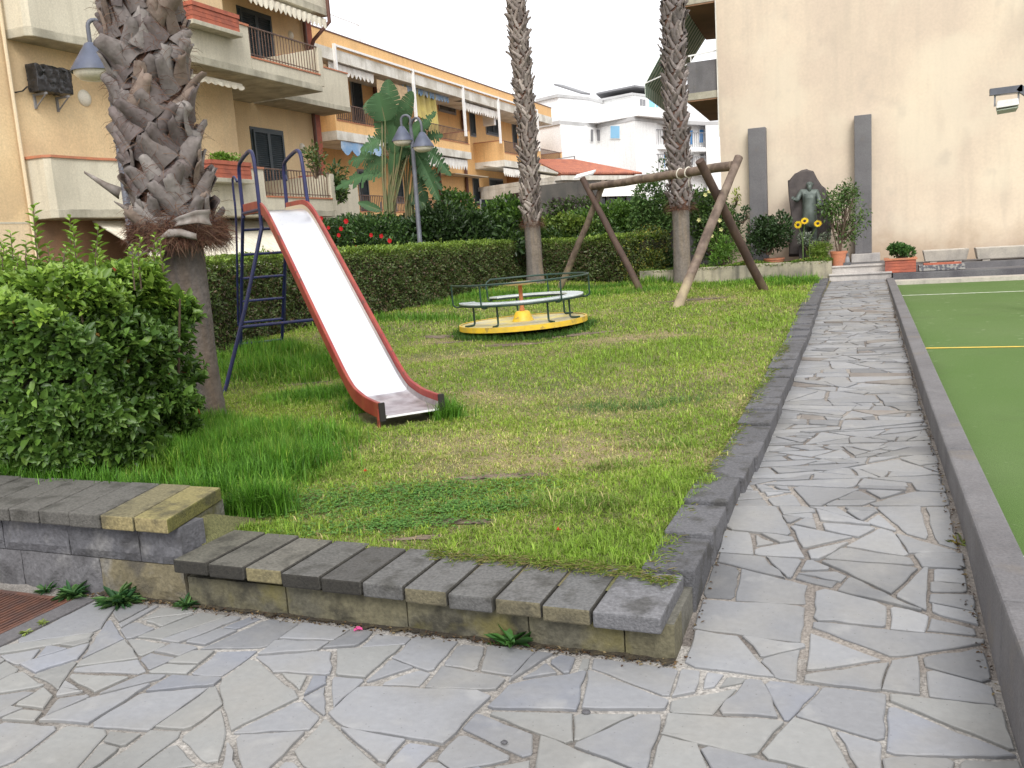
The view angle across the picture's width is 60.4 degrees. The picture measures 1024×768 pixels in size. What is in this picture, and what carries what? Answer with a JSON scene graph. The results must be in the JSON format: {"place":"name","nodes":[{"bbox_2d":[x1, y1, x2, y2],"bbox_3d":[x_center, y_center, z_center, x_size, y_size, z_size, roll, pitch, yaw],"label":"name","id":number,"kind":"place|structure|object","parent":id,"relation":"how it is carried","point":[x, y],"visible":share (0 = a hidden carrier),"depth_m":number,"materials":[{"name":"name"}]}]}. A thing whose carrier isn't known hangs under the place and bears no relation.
{"place":"outdoors","nodes":[
{"label":"outdoors","id":0,"kind":"place"},
{"bbox_2d":[40,271,829,590],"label":"lawn","id":1,"kind":"structure","parent":0,"point":[216,526],"depth_m":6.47,"materials":[{"name":"green plant"}]},
{"bbox_2d":[70,18,134,257],"bbox_3d":[-4.880,-2.393,11.063,0.548,4.275,0.980,0,10,22],"label":"street lamp","id":2,"kind":"object","parent":1,"relation":"on","point":[87,65],"visible":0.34,"depth_m":10.48,"materials":[{"name":"grey metal"}]},
{"bbox_2d":[0,203,209,477],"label":"bush","id":3,"kind":"object","parent":1,"relation":"on","point":[80,382],"visible":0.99,"depth_m":4.96,"materials":[{"name":"green plant"}]},
{"bbox_2d":[84,0,240,414],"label":"palm tree","id":4,"kind":"object","parent":1,"relation":"on","point":[166,179],"visible":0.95,"depth_m":6.62,"materials":[{"name":"brown plant"}]},
{"bbox_2d":[103,236,522,359],"bbox_3d":[-2.159,-1.822,15.404,1.847,1.495,12.300,0,10,22],"label":"hedge","id":5,"kind":"object","parent":1,"relation":"on","point":[389,277],"visible":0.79,"depth_m":13.66,"materials":[{"name":"green plant"}]},
{"bbox_2d":[223,149,444,427],"bbox_3d":[-1.855,-1.051,8.344,1.627,2.484,4.979,-11,12,-38],"label":"slide","id":6,"kind":"object","parent":1,"relation":"on","point":[380,384],"visible":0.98,"depth_m":7.70,"materials":[{"name":"metal"}]},
{"bbox_2d":[320,211,417,257],"bbox_3d":[-3.487,-3.232,20.131,3.201,1.442,1.854,0,10,22],"label":"hibiscus bush","id":7,"kind":"object","parent":1,"relation":"on","point":[369,228],"visible":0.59,"depth_m":19.74,"materials":[{"name":"green plant"}]},
{"bbox_2d":[392,114,433,251],"bbox_3d":[-2.008,-3.724,18.850,1.040,4.053,0.469,3,11,37],"label":"street lamp","id":8,"kind":"object","parent":1,"relation":"on","point":[423,143],"visible":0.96,"depth_m":18.68,"materials":[{"name":"grey metal"}]},
{"bbox_2d":[379,535,447,540],"bbox_3d":[-0.444,0.696,3.989,0.324,0.004,0.061,-3,9,6],"label":"soil patch","id":9,"kind":"object","parent":1,"relation":"on","point":[421,537],"visible":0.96,"depth_m":3.98,"materials":[{"name":"soil"}]},
{"bbox_2d":[391,196,501,251],"bbox_3d":[-1.643,-3.513,20.529,2.754,1.735,1.575,0,10,22],"label":"shrub","id":10,"kind":"object","parent":1,"relation":"on","point":[445,224],"visible":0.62,"depth_m":20.20,"materials":[{"name":"green plant"}]},
{"bbox_2d":[228,471,668,537],"bbox_3d":[-0.566,0.593,4.428,2.727,0.081,0.922,-4,9,0],"label":"clover","id":11,"kind":"object","parent":1,"relation":"on","point":[408,522],"visible":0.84,"depth_m":4.41,"materials":[{"name":"green plant"}]},
{"bbox_2d":[431,186,478,211],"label":"shrub","id":12,"kind":"object","parent":1,"relation":"on","point":[463,196],"visible":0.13,"depth_m":21.83,"materials":[{"name":"green plant"}]},
{"bbox_2d":[100,274,819,520],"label":"tall grass","id":13,"kind":"structure","parent":1,"relation":"on","point":[259,498],"depth_m":5.38,"materials":[{"name":"green plant"}]},
{"bbox_2d":[450,472,526,479],"bbox_3d":[-0.122,0.506,4.775,0.439,0.018,0.095,-5,9,-4],"label":"soil patch","id":14,"kind":"object","parent":1,"relation":"on","point":[505,475],"visible":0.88,"depth_m":4.78,"materials":[{"name":"soil"}]},
{"bbox_2d":[454,205,525,261],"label":"shrub","id":15,"kind":"object","parent":1,"relation":"on","point":[510,229],"visible":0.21,"depth_m":20.65,"materials":[{"name":"green plant"}]},
{"bbox_2d":[478,190,523,227],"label":"shrub","id":16,"kind":"object","parent":1,"relation":"on","point":[509,207],"visible":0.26,"depth_m":21.62,"materials":[{"name":"green plant"}]},
{"bbox_2d":[450,272,589,334],"bbox_3d":[0.153,-1.004,11.394,1.724,0.765,1.796,0,10,22],"label":"merry go round","id":17,"kind":"object","parent":1,"relation":"on","point":[523,320],"visible":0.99,"depth_m":11.10,"materials":[{"name":"yellow paint"}]},
{"bbox_2d":[504,0,548,283],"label":"palm tree","id":18,"kind":"object","parent":1,"relation":"on","point":[524,96],"visible":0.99,"depth_m":19.72,"materials":[{"name":"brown plant"}]},
{"bbox_2d":[487,338,580,346],"bbox_3d":[0.199,-0.488,10.364,1.248,0.029,0.197,-4,9,-2],"label":"soil patch","id":19,"kind":"object","parent":1,"relation":"on","point":[511,344],"visible":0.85,"depth_m":10.32,"materials":[{"name":"brown soil"}]},
{"bbox_2d":[519,220,624,244],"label":"shrub","id":20,"kind":"object","parent":1,"relation":"on","point":[545,234],"visible":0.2,"depth_m":22.20,"materials":[{"name":"green plant"}]},
{"bbox_2d":[541,330,619,338],"bbox_3d":[0.810,-0.609,10.721,1.072,0.042,0.248,-4,9,-2],"label":"soil patch","id":21,"kind":"object","parent":1,"relation":"on","point":[582,333],"visible":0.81,"depth_m":10.69,"materials":[{"name":"brown soil"}]},
{"bbox_2d":[519,230,665,282],"bbox_3d":[1.844,-2.937,20.597,4.019,1.230,1.671,3,12,39],"label":"hedge","id":22,"kind":"object","parent":1,"relation":"on","point":[596,260],"visible":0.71,"depth_m":20.38,"materials":[{"name":"green plant"}]},
{"bbox_2d":[556,202,650,238],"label":"shrub","id":23,"kind":"object","parent":1,"relation":"on","point":[584,211],"visible":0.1,"depth_m":23.23,"materials":[{"name":"green plant"}]},
{"bbox_2d":[616,224,672,281],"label":"hedge","id":24,"kind":"object","parent":1,"relation":"on","point":[655,255],"visible":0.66,"depth_m":19.00,"materials":[{"name":"green plant"}]},
{"bbox_2d":[558,155,767,307],"bbox_3d":[2.687,-2.671,15.769,2.389,2.450,5.868,-6,9,-14],"label":"swing frame","id":25,"kind":"object","parent":1,"relation":"on","point":[703,169],"visible":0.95,"depth_m":14.18,"materials":[{"name":"wood"}]},
{"bbox_2d":[653,247,672,269],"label":"shrub","id":26,"kind":"object","parent":1,"relation":"on","point":[669,257],"visible":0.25,"depth_m":19.07,"materials":[{"name":"green plant"}]},
{"bbox_2d":[657,0,697,283],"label":"palm tree","id":27,"kind":"object","parent":1,"relation":"on","point":[676,136],"visible":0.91,"depth_m":17.19,"materials":[{"name":"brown plant"}]},
{"bbox_2d":[663,190,722,265],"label":"annex wall","id":28,"kind":"structure","parent":1,"relation":"on","point":[691,244],"depth_m":22.14,"materials":[{"name":"beige paint"}]},
{"bbox_2d":[640,260,831,282],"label":"planter wall","id":29,"kind":"structure","parent":1,"relation":"on","point":[823,269],"depth_m":17.04,"materials":[{"name":"concrete"}]},
{"bbox_2d":[685,0,1023,263],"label":"apartment building","id":30,"kind":"structure","parent":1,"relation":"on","point":[804,82],"depth_m":17.12,"materials":[{"name":"paint"}]},
{"bbox_2d":[645,10,704,110],"bbox_3d":[3.775,-7.333,20.273,1.066,1.660,3.162,0,10,20],"label":"awning","id":31,"kind":"object","parent":30,"relation":"attached to","point":[695,37],"visible":0.39,"depth_m":20.10,"materials":[{"name":"green fabric"}]},
{"bbox_2d":[989,84,1023,114],"bbox_3d":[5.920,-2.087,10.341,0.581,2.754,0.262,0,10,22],"label":"floodlight","id":32,"kind":"object","parent":30,"relation":"attached to","point":[1006,106],"visible":1,"depth_m":10.14,"materials":[{"name":"grey paint"}]},
{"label":"planter soil","id":33,"kind":"structure","parent":1,"relation":"on","visible":0},
{"bbox_2d":[689,184,744,264],"bbox_3d":[4.160,-3.298,18.230,1.305,1.709,0.912,0,10,22],"label":"flowering bush","id":34,"kind":"object","parent":33,"relation":"on","point":[699,217],"visible":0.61,"depth_m":18.16,"materials":[{"name":"green plant"}]},
{"bbox_2d":[706,231,741,265],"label":"bush","id":35,"kind":"object","parent":33,"relation":"on","point":[719,253],"visible":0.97,"depth_m":17.82,"materials":[{"name":"green plant"}]},
{"bbox_2d":[640,255,832,273],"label":"ground cover","id":36,"kind":"object","parent":33,"relation":"on","point":[810,258],"visible":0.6,"depth_m":17.07,"materials":[{"name":"green plant"}]},
{"bbox_2d":[735,204,751,224],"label":"plant","id":37,"kind":"object","parent":33,"relation":"on","point":[743,220],"visible":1,"depth_m":17.83,"materials":[{"name":"green plant"}]},
{"bbox_2d":[748,127,768,260],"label":"stone pillar","id":38,"kind":"structure","parent":33,"relation":"on","point":[758,177],"depth_m":17.93,"materials":[{"name":"grey stone"}]},
{"bbox_2d":[744,209,795,262],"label":"potted plant","id":39,"kind":"object","parent":33,"relation":"on","point":[770,235],"visible":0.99,"depth_m":17.16,"materials":[{"name":"green plant"}]},
{"bbox_2d":[788,169,831,258],"bbox_3d":[5.841,-3.237,17.272,0.837,1.940,0.574,0,10,22],"label":"memorial stone","id":40,"kind":"object","parent":33,"relation":"on","point":[805,187],"visible":0.71,"depth_m":17.19,"materials":[{"name":"grey stone"}]},
{"bbox_2d":[806,240,833,256],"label":"fern","id":41,"kind":"object","parent":33,"relation":"on","point":[819,249],"visible":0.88,"depth_m":16.84,"materials":[{"name":"green plant"}]},
{"bbox_2d":[796,230,813,252],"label":"plant","id":42,"kind":"object","parent":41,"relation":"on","point":[806,240],"visible":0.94,"depth_m":16.98,"materials":[{"name":"green plant"}]},
{"bbox_2d":[816,231,831,245],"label":"plant","id":43,"kind":"object","parent":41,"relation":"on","point":[825,237],"visible":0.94,"depth_m":16.88,"materials":[{"name":"green plant"}]},
{"bbox_2d":[0,582,1022,767],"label":"pavement","id":44,"kind":"structure","parent":0,"point":[484,710],"depth_m":2.98,"materials":[{"name":"grey stone"}]},
{"bbox_2d":[0,590,71,633],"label":"drain grate","id":45,"kind":"object","parent":44,"relation":"on","point":[17,609],"visible":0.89,"depth_m":4.04,"materials":[{"name":"brown metal"}]},
{"bbox_2d":[33,581,58,595],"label":"weed","id":46,"kind":"object","parent":44,"relation":"on","point":[42,590],"visible":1,"depth_m":4.21,"materials":[{"name":"green plant"}]},
{"bbox_2d":[0,597,95,646],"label":"pavement border","id":47,"kind":"object","parent":44,"relation":"on","point":[51,616],"visible":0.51,"depth_m":3.87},
{"bbox_2d":[51,579,89,601],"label":"weed","id":48,"kind":"object","parent":44,"relation":"on","point":[67,592],"visible":1,"depth_m":4.11,"materials":[{"name":"green plant"}]},
{"bbox_2d":[0,475,224,600],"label":"raised wall","id":49,"kind":"structure","parent":44,"relation":"on","point":[99,535],"depth_m":4.14,"materials":[{"name":"stone"}]},
{"bbox_2d":[0,458,259,496],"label":"verge grass","id":50,"kind":"structure","parent":49,"relation":"on","point":[103,474],"depth_m":4.63,"materials":[{"name":"green plant"}]},
{"bbox_2d":[90,582,145,610],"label":"weed","id":51,"kind":"object","parent":44,"relation":"on","point":[124,596],"visible":1,"depth_m":3.97,"materials":[{"name":"green plant"}]},
{"bbox_2d":[172,592,199,610],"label":"weed","id":52,"kind":"object","parent":44,"relation":"on","point":[186,603],"visible":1,"depth_m":3.90,"materials":[{"name":"green plant"}]},
{"bbox_2d":[99,591,675,664],"bbox_3d":[-0.684,0.979,3.604,2.715,0.004,0.064,0,10,22],"label":"dirt strip","id":53,"kind":"object","parent":44,"relation":"on","point":[667,661],"visible":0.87,"depth_m":3.48,"materials":[{"name":"brown soil"}]},
{"bbox_2d":[173,530,683,660],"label":"wall","id":54,"kind":"structure","parent":44,"relation":"on","point":[335,580],"depth_m":3.49,"materials":[{"name":"stone"}]},
{"bbox_2d":[484,624,533,648],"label":"weed","id":55,"kind":"object","parent":44,"relation":"on","point":[511,640],"visible":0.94,"depth_m":3.31,"materials":[{"name":"green plant"}]},
{"bbox_2d":[87,313,1000,694],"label":"leaf litter","id":56,"kind":"object","parent":44,"relation":"on","point":[603,651],"visible":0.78,"depth_m":3.53,"materials":[{"name":"brown plant"}]},
{"bbox_2d":[310,0,717,120],"label":"sky","id":57,"kind":"structure","parent":0,"point":[592,47],"materials":[{"name":"white"}]},
{"bbox_2d":[445,316,602,341],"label":"fringe grass","id":58,"kind":"structure","parent":0,"point":[471,337],"depth_m":10.81,"materials":[{"name":"green plant"}]},
{"bbox_2d":[541,211,600,237],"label":"shrub","id":59,"kind":"object","parent":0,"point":[568,222],"visible":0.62,"depth_m":22.31,"materials":[{"name":"green plant"}]},
{"bbox_2d":[682,279,997,706],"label":"path","id":60,"kind":"structure","parent":0,"point":[810,610],"depth_m":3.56,"materials":[{"name":"grey stone"}]},
{"bbox_2d":[851,257,1023,277],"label":"terrace","id":61,"kind":"structure","parent":0,"point":[995,263],"depth_m":15.85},
{"bbox_2d":[829,263,891,280],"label":"stone steps","id":62,"kind":"structure","parent":61,"relation":"on","point":[860,272],"depth_m":16.23,"materials":[{"name":"grey stone"}]},
{"bbox_2d":[814,176,872,265],"bbox_3d":[6.220,-3.082,16.657,0.974,1.646,0.722,-6,9,-11],"label":"potted plant","id":63,"kind":"object","parent":62,"relation":"on","point":[838,255],"visible":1,"depth_m":16.55,"materials":[{"name":"green plant"}]},
{"bbox_2d":[851,114,879,262],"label":"stone pillar","id":64,"kind":"structure","parent":61,"relation":"on","point":[863,157],"depth_m":17.19,"materials":[{"name":"grey stone"}]},
{"bbox_2d":[884,256,916,272],"bbox_3d":[7.110,-2.186,16.108,0.546,0.254,0.550,0,10,22],"label":"brick planter","id":65,"kind":"object","parent":61,"relation":"on","point":[895,265],"visible":0.94,"depth_m":15.87,"materials":[{"name":"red brick"}]},
{"bbox_2d":[886,241,916,257],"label":"plant","id":66,"kind":"object","parent":65,"relation":"in","point":[897,249],"visible":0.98,"depth_m":16.02,"materials":[{"name":"green plant"}]},
{"bbox_2d":[918,261,964,270],"bbox_3d":[7.698,-2.110,15.767,0.743,0.134,0.280,0,10,22],"label":"mosaic trough","id":67,"kind":"object","parent":61,"relation":"on","point":[955,265],"visible":1,"depth_m":15.66,"materials":[{"name":"multicoloured tile"}]},
{"bbox_2d":[922,248,968,262],"bbox_3d":[8.134,-2.410,16.518,0.768,0.237,0.414,0,10,22],"label":"concrete trough","id":68,"kind":"object","parent":61,"relation":"on","point":[953,254],"visible":0.98,"depth_m":16.36,"materials":[{"name":"white concrete"}]},
{"bbox_2d":[893,267,1023,279],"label":"court kerb","id":69,"kind":"structure","parent":61,"relation":"on","point":[962,273],"depth_m":15.32,"materials":[{"name":"stone"}]},
{"bbox_2d":[974,245,1023,260],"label":"concrete trough","id":70,"kind":"object","parent":61,"relation":"on","point":[994,252],"visible":1,"depth_m":15.94,"materials":[{"name":"white concrete"}]},
{"bbox_2d":[895,274,1023,284],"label":"court edge strip","id":71,"kind":"object","parent":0,"point":[961,279],"depth_m":14.98,"materials":[{"name":"grey concrete"}]},
{"bbox_2d":[897,280,1023,555],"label":"court","id":72,"kind":"object","parent":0,"point":[984,388],"depth_m":7.44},
{"bbox_2d":[928,346,1023,347],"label":"court line","id":73,"kind":"object","parent":72,"relation":"on","point":[975,347],"visible":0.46,"depth_m":8.24,"materials":[{"name":"paint"}]},
{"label":"garden bed","id":74,"kind":"structure","parent":0,"visible":0},
{"bbox_2d":[335,79,436,243],"bbox_3d":[-3.079,-4.528,21.347,2.807,5.502,0.840,0,10,22],"label":"banana like plant","id":75,"kind":"object","parent":74,"relation":"on","point":[384,109],"visible":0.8,"depth_m":21.07,"materials":[{"name":"green plant"}]},
{"bbox_2d":[395,124,451,243],"bbox_3d":[-2.248,-4.136,21.754,1.993,4.490,0.534,1,10,26],"label":"banana like plant","id":76,"kind":"object","parent":74,"relation":"on","point":[427,176],"visible":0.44,"depth_m":21.34,"materials":[{"name":"green plant"}]},
{"bbox_2d":[539,170,601,213],"bbox_3d":[2.017,-5.100,28.683,2.032,3.719,2.419,4,12,41],"label":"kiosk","id":77,"kind":"object","parent":74,"relation":"on","point":[563,190],"visible":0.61,"depth_m":27.51,"materials":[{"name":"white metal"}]},
{"bbox_2d":[541,194,602,220],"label":"shrub","id":78,"kind":"object","parent":74,"relation":"on","point":[568,204],"visible":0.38,"depth_m":25.53,"materials":[{"name":"green plant"}]},
{"bbox_2d":[594,196,662,232],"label":"shrub","id":79,"kind":"object","parent":74,"relation":"on","point":[617,204],"visible":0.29,"depth_m":23.22,"materials":[{"name":"green plant"}]},
{"bbox_2d":[626,151,672,242],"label":"shrub","id":80,"kind":"object","parent":74,"relation":"on","point":[649,210],"visible":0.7,"depth_m":21.71,"materials":[{"name":"green plant"}]},
{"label":"ground","id":81,"kind":"structure","parent":0,"visible":0},
{"bbox_2d":[0,0,359,262],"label":"apartment building","id":82,"kind":"structure","parent":81,"relation":"on","point":[284,100],"depth_m":19.64,"materials":[{"name":"paint"}]},
{"bbox_2d":[15,63,73,111],"bbox_3d":[-9.190,-5.813,17.214,0.360,0.810,1.209,0,10,22],"label":"air conditioner","id":83,"kind":"object","parent":82,"relation":"attached to","point":[43,79],"visible":0.98,"depth_m":17.20,"materials":[{"name":"black plastic"}]},
{"bbox_2d":[92,220,282,267],"bbox_3d":[-6.563,-3.296,20.604,2.040,1.205,6.040,0,10,22],"label":"awning","id":84,"kind":"object","parent":82,"relation":"attached to","point":[268,242],"visible":0.21,"depth_m":21.19,"materials":[{"name":"beige fabric"}]},
{"bbox_2d":[190,73,244,89],"bbox_3d":[-7.145,-7.017,20.252,0.185,0.187,2.800,0,10,22],"label":"awning","id":85,"kind":"object","parent":82,"relation":"attached to","point":[220,82],"visible":0.56,"depth_m":20.77,"materials":[{"name":"beige fabric"}]},
{"bbox_2d":[208,150,240,160],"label":"trailing plant","id":86,"kind":"object","parent":82,"relation":"on","point":[220,155],"visible":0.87,"depth_m":20.22,"materials":[{"name":"green plant"}]},
{"bbox_2d":[239,8,274,57],"bbox_3d":[-7.327,-9.517,25.560,0.050,2.380,1.400,0,10,22],"label":"shutter door","id":87,"kind":"structure","parent":82,"relation":"in","point":[253,19],"depth_m":25.49,"materials":[{"name":"paint"}]},
{"bbox_2d":[252,129,287,180],"bbox_3d":[-7.104,-6.227,26.087,0.050,2.460,1.400,0,10,22],"label":"shutter door","id":88,"kind":"structure","parent":82,"relation":"in","point":[269,149],"depth_m":25.95,"materials":[{"name":"paint"}]},
{"bbox_2d":[249,0,326,28],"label":"awning","id":89,"kind":"object","parent":82,"relation":"attached to","point":[294,12],"visible":1,"depth_m":25.38,"materials":[{"name":"beige fabric"}]},
{"bbox_2d":[300,139,329,178],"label":"shrub","id":90,"kind":"object","parent":82,"relation":"on","point":[313,157],"visible":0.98,"depth_m":21.74,"materials":[{"name":"green plant"}]},
{"bbox_2d":[327,158,349,204],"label":"shrub","id":91,"kind":"object","parent":82,"relation":"on","point":[338,194],"visible":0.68,"depth_m":25.04,"materials":[{"name":"green plant"}]},
{"bbox_2d":[311,14,561,233],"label":"apartment building","id":92,"kind":"structure","parent":81,"relation":"on","point":[473,140],"depth_m":41.85,"materials":[{"name":"paint"}]},
{"bbox_2d":[324,61,373,83],"bbox_3d":[-6.857,-12.366,34.867,1.215,0.630,3.300,0,10,22],"label":"awning","id":93,"kind":"object","parent":92,"relation":"attached to","point":[368,77],"visible":0.81,"depth_m":34.87,"materials":[{"name":"white fabric"}]},
{"bbox_2d":[341,141,380,155],"bbox_3d":[-5.977,-9.335,35.187,0.041,0.520,3.100,0,10,22],"label":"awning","id":94,"kind":"object","parent":92,"relation":"hanging from","point":[347,148],"visible":0.52,"depth_m":34.56,"materials":[{"name":"blue fabric"}]},
{"bbox_2d":[376,79,407,107],"bbox_3d":[-5.059,-12.010,37.649,0.030,1.650,2.592,0,10,22],"label":"reed screen","id":95,"kind":"object","parent":92,"relation":"attached to","point":[402,90],"visible":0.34,"depth_m":37.99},
{"bbox_2d":[404,85,438,133],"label":"curtain","id":96,"kind":"object","parent":92,"relation":"hanging from","point":[426,105],"visible":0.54,"depth_m":41.17,"materials":[{"name":"yellow fabric"}]},
{"bbox_2d":[400,84,448,102],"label":"awning","id":97,"kind":"object","parent":92,"relation":"attached to","point":[437,96],"visible":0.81,"depth_m":41.33,"materials":[{"name":"fabric"}]},
{"bbox_2d":[438,105,455,114],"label":"window","id":98,"kind":"structure","parent":92,"relation":"in","point":[441,108],"depth_m":45.96,"materials":[{"name":"brown glass"}]},
{"bbox_2d":[429,156,467,169],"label":"awning","id":99,"kind":"object","parent":92,"relation":"attached to","point":[454,163],"visible":0.64,"depth_m":43.15,"materials":[{"name":"white fabric"}]},
{"bbox_2d":[453,101,497,118],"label":"awning","id":100,"kind":"object","parent":92,"relation":"attached to","point":[482,110],"visible":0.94,"depth_m":46.05,"materials":[{"name":"white fabric"}]},
{"bbox_2d":[483,115,495,126],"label":"air conditioner","id":101,"kind":"object","parent":92,"relation":"attached to","point":[488,121],"visible":0.79,"depth_m":48.29,"materials":[{"name":"white metal"}]},
{"bbox_2d":[483,165,519,176],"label":"awning","id":102,"kind":"object","parent":92,"relation":"attached to","point":[512,172],"visible":0.76,"depth_m":49.69,"materials":[{"name":"white fabric"}]},
{"bbox_2d":[380,156,641,211],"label":"house","id":103,"kind":"structure","parent":81,"relation":"on","point":[568,170],"depth_m":47.50,"materials":[{"name":"tile"}]},
{"bbox_2d":[602,184,646,195],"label":"awning","id":104,"kind":"object","parent":103,"relation":"attached to","point":[621,191],"visible":0.29,"depth_m":47.22,"materials":[{"name":"white fabric"}]},
{"bbox_2d":[535,84,720,198],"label":"apartment building","id":105,"kind":"structure","parent":81,"relation":"on","point":[622,127],"depth_m":60.10,"materials":[{"name":"white paint"}]},
{"bbox_2d":[610,125,620,138],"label":"window","id":106,"kind":"structure","parent":105,"relation":"in","point":[615,130],"depth_m":59.39,"materials":[{"name":"blue glass"}]},
{"bbox_2d":[642,278,828,637],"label":"kerb","id":107,"kind":"structure","parent":81,"relation":"on","point":[703,529],"depth_m":4.41,"materials":[{"name":"stone"}]},
{"bbox_2d":[886,278,1023,767],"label":"court wall","id":108,"kind":"structure","parent":81,"relation":"on","point":[995,556],"depth_m":3.39,"materials":[{"name":"grey concrete"}]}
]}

